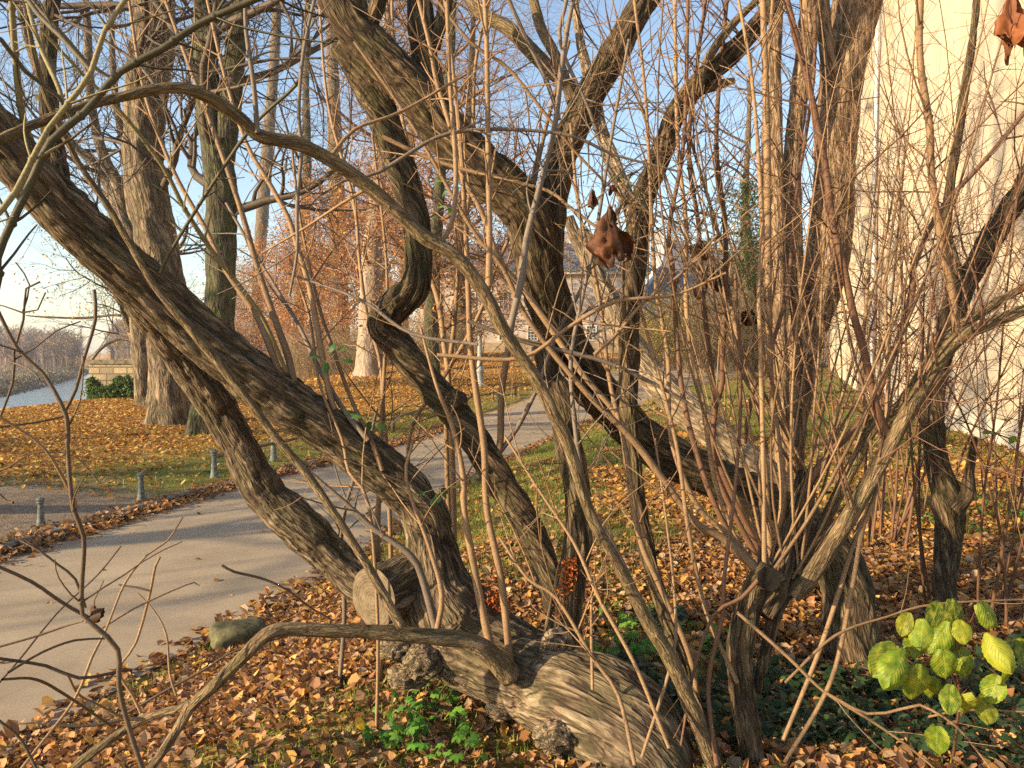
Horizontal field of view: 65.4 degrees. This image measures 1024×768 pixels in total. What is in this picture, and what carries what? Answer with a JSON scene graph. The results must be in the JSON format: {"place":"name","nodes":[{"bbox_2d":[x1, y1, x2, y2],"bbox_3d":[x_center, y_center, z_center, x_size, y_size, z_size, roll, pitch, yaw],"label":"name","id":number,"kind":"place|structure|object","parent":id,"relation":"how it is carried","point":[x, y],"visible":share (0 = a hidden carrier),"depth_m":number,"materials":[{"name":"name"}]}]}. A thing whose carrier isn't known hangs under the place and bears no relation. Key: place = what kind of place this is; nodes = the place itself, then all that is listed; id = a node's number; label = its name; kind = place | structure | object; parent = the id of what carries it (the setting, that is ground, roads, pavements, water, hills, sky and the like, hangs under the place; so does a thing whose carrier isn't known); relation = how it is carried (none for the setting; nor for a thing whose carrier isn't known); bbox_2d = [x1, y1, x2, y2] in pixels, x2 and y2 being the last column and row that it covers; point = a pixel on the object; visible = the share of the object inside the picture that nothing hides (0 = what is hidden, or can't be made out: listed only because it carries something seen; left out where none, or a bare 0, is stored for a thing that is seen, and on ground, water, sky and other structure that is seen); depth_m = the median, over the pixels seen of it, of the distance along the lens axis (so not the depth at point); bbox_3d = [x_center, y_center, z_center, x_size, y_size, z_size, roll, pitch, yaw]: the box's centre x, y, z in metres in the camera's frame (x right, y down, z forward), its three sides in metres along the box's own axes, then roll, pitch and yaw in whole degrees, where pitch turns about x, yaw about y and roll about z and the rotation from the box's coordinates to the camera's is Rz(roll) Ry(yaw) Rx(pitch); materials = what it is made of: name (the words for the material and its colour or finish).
{"place":"outdoors","nodes":[
{"label":"outdoors","id":0,"kind":"place"},
{"bbox_2d":[0,368,88,408],"bbox_3d":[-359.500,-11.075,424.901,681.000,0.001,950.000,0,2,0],"label":"river","id":1,"kind":"structure","parent":0,"point":[43,395],"depth_m":112.64,"materials":[{"name":"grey liquid"}]},
{"bbox_2d":[0,317,269,368],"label":"wood","id":2,"kind":"object","parent":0,"point":[70,352],"visible":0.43,"depth_m":230.03,"materials":[{"name":"plant"}]},
{"bbox_2d":[0,361,820,751],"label":"path","id":3,"kind":"structure","parent":0,"point":[226,529],"depth_m":7.75,"materials":[{"name":"grey asphalt"}]},
{"bbox_2d":[0,0,831,352],"label":"sky","id":4,"kind":"structure","parent":0,"point":[12,296],"materials":[{"name":"blue"}]},
{"bbox_2d":[0,353,1022,767],"bbox_3d":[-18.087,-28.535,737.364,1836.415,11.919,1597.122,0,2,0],"label":"ground","id":5,"kind":"structure","parent":0,"point":[20,513],"depth_m":11.35,"materials":[{"name":"soil"}]},
{"bbox_2d":[1,536,35,553],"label":"kerb stone","id":6,"kind":"object","parent":5,"relation":"on","point":[13,543],"visible":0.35,"depth_m":8.82,"materials":[{"name":"stone"}]},
{"bbox_2d":[36,497,45,526],"bbox_3d":[-5.919,1.625,10.014,0.112,0.410,0.110,0,2,0],"label":"bollard","id":7,"kind":"object","parent":5,"relation":"on","point":[40,512],"visible":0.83,"depth_m":9.98,"materials":[{"name":"grey metal"}]},
{"bbox_2d":[0,364,88,396],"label":"bank scrub","id":8,"kind":"object","parent":5,"relation":"on","point":[25,379],"visible":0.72,"depth_m":154.28,"materials":[{"name":"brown plant"}]},
{"bbox_2d":[41,526,67,537],"bbox_3d":[-5.423,1.783,9.459,0.154,0.127,0.415,1,2,12],"label":"kerb stone","id":9,"kind":"object","parent":5,"relation":"on","point":[58,529],"visible":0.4,"depth_m":9.44,"materials":[{"name":"stone"}]},
{"bbox_2d":[67,520,91,526],"bbox_3d":[-5.333,1.768,9.892,0.154,0.125,0.400,1,2,12],"label":"kerb stone","id":10,"kind":"object","parent":5,"relation":"on","point":[85,521],"visible":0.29,"depth_m":9.90,"materials":[{"name":"stone"}]},
{"bbox_2d":[82,374,133,398],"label":"hedge shrub","id":11,"kind":"object","parent":5,"relation":"on","point":[120,386],"visible":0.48,"depth_m":34.95,"materials":[{"name":"green plant"}]},
{"bbox_2d":[86,360,133,385],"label":"river wall","id":12,"kind":"structure","parent":5,"relation":"on","point":[102,370],"depth_m":35.95,"materials":[{"name":"stone"}]},
{"bbox_2d":[0,0,243,405],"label":"park tree","id":13,"kind":"object","parent":5,"relation":"on","point":[138,350],"visible":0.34,"depth_m":30.40,"materials":[{"name":"brown plant"}]},
{"bbox_2d":[119,504,146,512],"bbox_3d":[-5.140,1.732,10.833,0.152,0.147,0.555,0,2,11],"label":"kerb stone","id":14,"kind":"object","parent":5,"relation":"on","point":[140,506],"visible":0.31,"depth_m":10.77,"materials":[{"name":"stone"}]},
{"bbox_2d":[2,206,265,385],"bbox_3d":[-19.396,-4.298,38.804,11.969,9.826,10.042,1,3,27],"label":"park tree","id":15,"kind":"object","parent":5,"relation":"on","point":[124,316],"visible":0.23,"depth_m":38.03,"materials":[{"name":"brown plant"}]},
{"bbox_2d":[0,0,279,426],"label":"park tree","id":16,"kind":"object","parent":5,"relation":"on","point":[167,402],"visible":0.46,"depth_m":22.57,"materials":[{"name":"brown plant"}]},
{"bbox_2d":[136,472,145,501],"bbox_3d":[-5.514,1.550,11.852,0.132,0.476,0.130,0,2,0],"label":"bollard","id":17,"kind":"object","parent":5,"relation":"on","point":[141,492],"visible":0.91,"depth_m":11.81,"materials":[{"name":"grey metal"}]},
{"bbox_2d":[149,499,169,506],"bbox_3d":[-5.034,1.710,11.338,0.153,0.115,0.446,0,2,11],"label":"kerb stone","id":18,"kind":"object","parent":5,"relation":"on","point":[159,500],"visible":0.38,"depth_m":11.32,"materials":[{"name":"stone"}]},
{"bbox_2d":[0,0,329,372],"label":"olive branch shrub","id":19,"kind":"object","parent":5,"relation":"on","point":[38,157],"visible":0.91,"depth_m":2.07,"materials":[{"name":"brown plant"}]},
{"bbox_2d":[0,263,333,767],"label":"bare foreground shrub","id":20,"kind":"object","parent":5,"relation":"on","point":[81,600],"visible":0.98,"depth_m":1.70,"materials":[{"name":"brown plant"}]},
{"bbox_2d":[85,580,104,622],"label":"dead leaf","id":21,"kind":"object","parent":20,"relation":"attached to","point":[96,615],"visible":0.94,"depth_m":1.75,"materials":[{"name":"brown plant"}]},
{"bbox_2d":[167,490,193,501],"bbox_3d":[-4.921,1.687,11.884,0.152,0.152,0.624,0,2,12],"label":"kerb stone","id":22,"kind":"object","parent":5,"relation":"on","point":[179,493],"visible":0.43,"depth_m":11.78,"materials":[{"name":"stone"}]},
{"bbox_2d":[194,484,220,492],"bbox_3d":[-4.774,1.662,12.508,0.155,0.125,0.593,1,2,17],"label":"kerb stone","id":23,"kind":"object","parent":5,"relation":"on","point":[206,488],"visible":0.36,"depth_m":12.40,"materials":[{"name":"stone"}]},
{"bbox_2d":[210,449,218,477],"bbox_3d":[-5.196,1.413,13.911,0.156,0.550,0.153,0,2,0],"label":"bollard","id":24,"kind":"object","parent":5,"relation":"on","point":[214,470],"visible":0.91,"depth_m":13.87,"materials":[{"name":"grey metal"}]},
{"bbox_2d":[208,617,265,648],"bbox_3d":[-2.069,1.907,6.037,0.436,0.219,0.315,-1,3,-31],"label":"boulder","id":25,"kind":"object","parent":5,"relation":"on","point":[225,634],"visible":0.66,"depth_m":5.93,"materials":[{"name":"grey stone"}]},
{"bbox_2d":[190,4,294,355],"bbox_3d":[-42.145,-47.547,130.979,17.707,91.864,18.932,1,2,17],"label":"park tree","id":26,"kind":"object","parent":5,"relation":"on","point":[263,210],"visible":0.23,"depth_m":132.05,"materials":[{"name":"brown plant"}]},
{"bbox_2d":[269,438,277,461],"bbox_3d":[-4.703,1.271,15.729,0.176,0.615,0.173,0,2,0],"label":"bollard","id":27,"kind":"object","parent":5,"relation":"on","point":[273,456],"visible":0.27,"depth_m":15.68,"materials":[{"name":"grey metal"}]},
{"bbox_2d":[59,0,496,435],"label":"park tree","id":28,"kind":"object","parent":5,"relation":"on","point":[221,306],"visible":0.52,"depth_m":19.78,"materials":[{"name":"brown plant"}]},
{"bbox_2d":[235,2,350,368],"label":"park tree","id":29,"kind":"object","parent":5,"relation":"on","point":[306,94],"visible":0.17,"depth_m":92.81,"materials":[{"name":"brown plant"}]},
{"bbox_2d":[0,352,618,751],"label":"lawn leaves","id":30,"kind":"object","parent":5,"relation":"on","point":[40,540],"visible":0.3,"depth_m":16.68,"materials":[{"name":"orange plant"}]},
{"bbox_2d":[241,18,399,370],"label":"park tree","id":31,"kind":"object","parent":5,"relation":"on","point":[337,311],"visible":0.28,"depth_m":81.05,"materials":[{"name":"brown plant"}]},
{"bbox_2d":[0,0,695,767],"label":"leaning tree","id":32,"kind":"object","parent":5,"relation":"on","point":[444,622],"visible":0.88,"depth_m":3.53,"materials":[{"name":"brown plant"}]},
{"bbox_2d":[23,91,38,99],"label":"green sprig","id":33,"kind":"object","parent":32,"relation":"attached to","point":[36,96],"visible":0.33,"depth_m":4.00,"materials":[{"name":"green plant"}]},
{"bbox_2d":[344,410,386,431],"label":"green sprig","id":34,"kind":"object","parent":32,"relation":"attached to","point":[381,426],"visible":1,"depth_m":3.54,"materials":[{"name":"green plant"}]},
{"bbox_2d":[418,476,460,506],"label":"green sprig","id":35,"kind":"object","parent":32,"relation":"attached to","point":[443,489],"visible":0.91,"depth_m":3.59,"materials":[{"name":"green plant"}]},
{"bbox_2d":[481,568,509,613],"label":"dead sprig","id":36,"kind":"object","parent":32,"relation":"attached to","point":[492,601],"visible":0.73,"depth_m":3.68,"materials":[{"name":"brown plant"}]},
{"bbox_2d":[552,557,579,622],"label":"dead sprig","id":37,"kind":"object","parent":32,"relation":"attached to","point":[564,580],"visible":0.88,"depth_m":3.59,"materials":[{"name":"brown plant"}]},
{"bbox_2d":[586,191,634,270],"bbox_3d":[0.343,-0.528,2.740,0.175,0.281,0.139,0,2,0],"label":"dead leaf","id":38,"kind":"object","parent":32,"relation":"hanging from","point":[609,241],"visible":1,"depth_m":2.73,"materials":[{"name":"brown plant"}]},
{"bbox_2d":[350,710,364,729],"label":"leaf","id":39,"kind":"object","parent":5,"relation":"on","point":[359,723],"visible":1,"depth_m":3.30,"materials":[{"name":"yellow plant"}]},
{"bbox_2d":[0,0,721,767],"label":"arching shrub","id":40,"kind":"object","parent":5,"relation":"on","point":[500,324],"visible":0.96,"depth_m":2.85,"materials":[{"name":"brown plant"}]},
{"bbox_2d":[238,0,493,376],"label":"park tree","id":41,"kind":"object","parent":5,"relation":"on","point":[364,367],"visible":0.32,"depth_m":49.64,"materials":[{"name":"brown plant"}]},
{"bbox_2d":[217,383,530,457],"bbox_3d":[-2.050,0.708,27.820,0.700,0.754,28.541,1,2,13],"label":"rail fence","id":42,"kind":"object","parent":5,"relation":"on","point":[377,421],"visible":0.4,"depth_m":21.46,"materials":[{"name":"grey metal"}]},
{"bbox_2d":[274,301,492,378],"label":"lawn edge thicket","id":43,"kind":"object","parent":5,"relation":"on","point":[349,350],"depth_m":59.84,"materials":[{"name":"brown plant"}]},
{"bbox_2d":[362,705,428,746],"bbox_3d":[-0.503,1.491,3.458,0.298,0.117,0.282,0,2,0],"label":"green weed","id":44,"kind":"object","parent":5,"relation":"on","point":[367,731],"visible":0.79,"depth_m":3.38,"materials":[{"name":"green plant"}]},
{"bbox_2d":[274,0,535,344],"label":"park tree","id":45,"kind":"object","parent":5,"relation":"on","point":[335,199],"visible":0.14,"depth_m":63.06,"materials":[{"name":"brown plant"}]},
{"bbox_2d":[391,679,459,712],"bbox_3d":[-0.402,1.485,3.772,0.313,0.124,0.358,0,2,0],"label":"green weed","id":46,"kind":"object","parent":5,"relation":"on","point":[452,698],"visible":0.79,"depth_m":3.71,"materials":[{"name":"green plant"}]},
{"bbox_2d":[382,705,471,758],"bbox_3d":[-0.353,1.488,3.417,0.382,0.120,0.372,0,2,0],"label":"green weed","id":47,"kind":"object","parent":5,"relation":"on","point":[460,733],"visible":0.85,"depth_m":3.38,"materials":[{"name":"green plant"}]},
{"bbox_2d":[311,0,586,373],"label":"park tree","id":48,"kind":"object","parent":5,"relation":"on","point":[437,229],"visible":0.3,"depth_m":40.39,"materials":[{"name":"brown plant"}]},
{"bbox_2d":[315,0,588,354],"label":"park tree","id":49,"kind":"object","parent":5,"relation":"on","point":[462,284],"visible":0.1,"depth_m":65.96,"materials":[{"name":"brown plant"}]},
{"bbox_2d":[426,726,487,767],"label":"green weed","id":50,"kind":"object","parent":5,"relation":"on","point":[472,741],"visible":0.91,"depth_m":3.26,"materials":[{"name":"green plant"}]},
{"bbox_2d":[469,473,481,482],"bbox_3d":[-0.530,1.602,13.441,0.363,0.221,0.284,-1,3,-28],"label":"boulder","id":51,"kind":"object","parent":5,"relation":"on","point":[473,477],"visible":0.34,"depth_m":13.30,"materials":[{"name":"grey stone"}]},
{"bbox_2d":[476,275,484,386],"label":"lamp post","id":52,"kind":"object","parent":5,"relation":"on","point":[480,374],"visible":0.44,"depth_m":40.91,"materials":[{"name":"grey paint"}]},
{"bbox_2d":[0,380,1023,767],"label":"lawn grass","id":53,"kind":"structure","parent":5,"relation":"on","point":[550,450],"depth_m":9.16,"materials":[{"name":"green plant"}]},
{"bbox_2d":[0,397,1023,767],"bbox_3d":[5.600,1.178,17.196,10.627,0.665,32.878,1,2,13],"label":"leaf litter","id":54,"kind":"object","parent":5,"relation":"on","point":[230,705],"visible":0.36,"depth_m":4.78,"materials":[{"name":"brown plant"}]},
{"bbox_2d":[417,233,651,352],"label":"villa","id":55,"kind":"object","parent":5,"relation":"on","point":[492,343],"visible":0.09,"depth_m":73.79,"materials":[{"name":"paint"}]},
{"bbox_2d":[527,325,537,340],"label":"window","id":56,"kind":"structure","parent":55,"relation":"in","point":[527,325],"depth_m":73.81,"materials":[{"name":"white"}]},
{"bbox_2d":[586,325,596,340],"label":"window","id":57,"kind":"structure","parent":55,"relation":"in","point":[586,325],"depth_m":73.79,"materials":[{"name":"white"}]},
{"bbox_2d":[257,0,830,764],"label":"tan shoot shrub","id":58,"kind":"object","parent":5,"relation":"on","point":[449,356],"visible":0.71,"depth_m":3.49,"materials":[{"name":"brown plant"}]},
{"bbox_2d":[308,343,352,372],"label":"green sprig","id":59,"kind":"object","parent":58,"relation":"attached to","point":[325,366],"visible":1,"depth_m":3.50,"materials":[{"name":"green plant"}]},
{"bbox_2d":[435,180,459,197],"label":"green sprig","id":60,"kind":"object","parent":58,"relation":"attached to","point":[446,189],"visible":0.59,"depth_m":3.29,"materials":[{"name":"green plant"}]},
{"bbox_2d":[588,174,598,209],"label":"dead leaf","id":61,"kind":"object","parent":58,"relation":"hanging from","point":[592,201],"visible":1,"depth_m":2.85,"materials":[{"name":"brown plant"}]},
{"bbox_2d":[608,171,617,195],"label":"dead leaf","id":62,"kind":"object","parent":58,"relation":"hanging from","point":[612,189],"visible":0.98,"depth_m":3.25,"materials":[{"name":"brown plant"}]},
{"bbox_2d":[610,176,640,196],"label":"green sprig","id":63,"kind":"object","parent":58,"relation":"attached to","point":[626,182],"visible":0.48,"depth_m":3.75,"materials":[{"name":"green plant"}]},
{"bbox_2d":[316,0,882,664],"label":"dark leaning tree","id":64,"kind":"object","parent":5,"relation":"on","point":[388,56],"visible":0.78,"depth_m":4.06,"materials":[{"name":"brown plant"}]},
{"bbox_2d":[741,304,756,326],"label":"dead leaf","id":65,"kind":"object","parent":64,"relation":"hanging from","point":[747,322],"visible":0.52,"depth_m":4.18,"materials":[{"name":"brown plant"}]},
{"bbox_2d":[585,635,655,661],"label":"green weed","id":66,"kind":"object","parent":5,"relation":"on","point":[635,648],"visible":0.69,"depth_m":4.42,"materials":[{"name":"green plant"}]},
{"bbox_2d":[597,601,660,631],"bbox_3d":[0.772,1.467,5.009,0.460,0.096,0.454,0,2,0],"label":"green weed","id":67,"kind":"object","parent":5,"relation":"on","point":[631,621],"visible":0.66,"depth_m":5.00,"materials":[{"name":"green plant"}]},
{"bbox_2d":[612,622,650,643],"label":"green weed","id":68,"kind":"object","parent":5,"relation":"on","point":[629,635],"visible":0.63,"depth_m":4.64,"materials":[{"name":"green plant"}]},
{"bbox_2d":[488,0,868,761],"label":"slender tree","id":69,"kind":"object","parent":5,"relation":"on","point":[732,54],"visible":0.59,"depth_m":3.85,"materials":[{"name":"brown plant"}]},
{"bbox_2d":[639,287,717,370],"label":"yellow leaved thicket","id":70,"kind":"object","parent":5,"relation":"on","point":[657,345],"depth_m":54.22,"materials":[{"name":"plant"}]},
{"bbox_2d":[645,232,715,337],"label":"pavilion","id":71,"kind":"structure","parent":5,"relation":"on","point":[651,281],"depth_m":81.40,"materials":[{"name":"stone"}]},
{"bbox_2d":[613,194,753,447],"bbox_3d":[2.135,-0.656,11.297,1.427,3.953,2.606,-1,3,-27],"label":"twiggy shrub","id":72,"kind":"object","parent":5,"relation":"on","point":[700,362],"visible":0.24,"depth_m":11.18,"materials":[{"name":"beige plant"}]},
{"bbox_2d":[353,0,1023,767],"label":"coppiced shrub","id":73,"kind":"object","parent":5,"relation":"on","point":[789,564],"visible":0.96,"depth_m":3.29,"materials":[{"name":"brown plant"}]},
{"bbox_2d":[439,205,451,213],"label":"green sprig","id":74,"kind":"object","parent":73,"relation":"attached to","point":[449,210],"visible":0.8,"depth_m":3.29,"materials":[{"name":"green plant"}]},
{"bbox_2d":[689,241,708,260],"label":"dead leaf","id":75,"kind":"object","parent":73,"relation":"attached to","point":[699,251],"visible":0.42,"depth_m":3.79,"materials":[{"name":"brown plant"}]},
{"bbox_2d":[693,262,722,299],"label":"dead leaf","id":76,"kind":"object","parent":73,"relation":"hanging from","point":[695,291],"visible":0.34,"depth_m":3.91,"materials":[{"name":"brown plant"}]},
{"bbox_2d":[982,430,1021,443],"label":"green sprig","id":77,"kind":"object","parent":73,"relation":"attached to","point":[1012,439],"visible":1,"depth_m":3.60,"materials":[{"name":"green plant"}]},
{"bbox_2d":[993,0,1023,65],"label":"dead leaf","id":78,"kind":"object","parent":73,"relation":"hanging from","point":[1009,27],"visible":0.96,"depth_m":2.89,"materials":[{"name":"brown plant"}]},
{"bbox_2d":[566,215,822,585],"bbox_3d":[1.373,0.094,5.647,2.090,2.664,0.290,1,2,19],"label":"pale leaning tree","id":79,"kind":"object","parent":5,"relation":"on","point":[695,415],"visible":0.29,"depth_m":5.66,"materials":[{"name":"brown plant"}]},
{"bbox_2d":[679,619,728,657],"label":"green weed","id":80,"kind":"object","parent":5,"relation":"on","point":[714,624],"visible":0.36,"depth_m":4.76,"materials":[{"name":"green plant"}]},
{"bbox_2d":[690,631,719,661],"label":"green weed","id":81,"kind":"object","parent":5,"relation":"on","point":[707,639],"visible":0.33,"depth_m":4.55,"materials":[{"name":"green plant"}]},
{"bbox_2d":[643,263,789,374],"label":"brown thicket","id":82,"kind":"object","parent":5,"relation":"on","point":[743,331],"depth_m":52.06,"materials":[{"name":"brown plant"}]},
{"bbox_2d":[645,214,806,324],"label":"wooded slope","id":83,"kind":"structure","parent":5,"relation":"on","point":[715,258],"depth_m":97.15,"materials":[{"name":"brown plant"}]},
{"bbox_2d":[650,6,818,361],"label":"park tree","id":84,"kind":"object","parent":5,"relation":"on","point":[746,162],"visible":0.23,"depth_m":56.72,"materials":[{"name":"brown plant"}]},
{"bbox_2d":[689,174,804,371],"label":"ivy clad tree","id":85,"kind":"object","parent":5,"relation":"on","point":[749,231],"visible":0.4,"depth_m":51.70,"materials":[{"name":"green plant"}]},
{"bbox_2d":[647,67,902,523],"bbox_3d":[2.234,-0.793,7.913,2.089,4.421,2.589,-1,2,-19],"label":"twiggy shrub","id":86,"kind":"object","parent":5,"relation":"on","point":[718,350],"visible":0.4,"depth_m":7.62,"materials":[{"name":"beige plant"}]},
{"bbox_2d":[645,0,927,478],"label":"many trunked tree","id":87,"kind":"object","parent":5,"relation":"on","point":[838,25],"visible":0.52,"depth_m":7.83,"materials":[{"name":"brown plant"}]},
{"bbox_2d":[608,605,1023,767],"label":"ivy cover","id":88,"kind":"object","parent":5,"relation":"on","point":[862,683],"visible":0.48,"depth_m":3.68,"materials":[{"name":"green plant"}]},
{"bbox_2d":[751,126,992,489],"bbox_3d":[4.347,-1.101,9.597,2.448,4.858,2.741,1,3,32],"label":"twiggy shrub","id":89,"kind":"object","parent":5,"relation":"on","point":[868,326],"visible":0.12,"depth_m":9.41,"materials":[{"name":"brown plant"}]},
{"bbox_2d":[742,0,1023,605],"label":"dark tree","id":90,"kind":"object","parent":5,"relation":"on","point":[951,499],"visible":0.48,"depth_m":5.02,"materials":[{"name":"brown plant"}]},
{"bbox_2d":[752,0,1023,547],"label":"twiggy shrub","id":91,"kind":"object","parent":5,"relation":"on","point":[872,520],"visible":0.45,"depth_m":6.99,"materials":[{"name":"brown plant"}]},
{"bbox_2d":[784,76,1023,516],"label":"twiggy shrub","id":92,"kind":"object","parent":5,"relation":"on","point":[960,459],"visible":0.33,"depth_m":7.79,"materials":[{"name":"brown plant"}]},
{"bbox_2d":[786,0,1023,627],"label":"twiggy shrub","id":93,"kind":"object","parent":5,"relation":"on","point":[1005,592],"visible":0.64,"depth_m":4.80,"materials":[{"name":"brown plant"}]},
{"bbox_2d":[813,0,1023,451],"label":"white house","id":94,"kind":"structure","parent":5,"relation":"on","point":[962,9],"depth_m":18.87,"materials":[{"name":"paint"}]},
{"bbox_2d":[854,42,1023,529],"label":"twiggy shrub","id":95,"kind":"object","parent":5,"relation":"on","point":[979,429],"visible":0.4,"depth_m":7.38,"materials":[{"name":"brown plant"}]},
{"bbox_2d":[867,598,1023,759],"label":"hazel sapling","id":96,"kind":"object","parent":5,"relation":"on","point":[935,634],"visible":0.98,"depth_m":2.73,"materials":[{"name":"green plant"}]},
{"bbox_2d":[916,512,985,531],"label":"green weed","id":97,"kind":"object","parent":5,"relation":"on","point":[932,518],"visible":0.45,"depth_m":7.55,"materials":[{"name":"green plant"}]},
{"bbox_2d":[976,496,1023,521],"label":"green weed","id":98,"kind":"object","parent":5,"relation":"on","point":[1021,512],"visible":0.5,"depth_m":8.08,"materials":[{"name":"green plant"}]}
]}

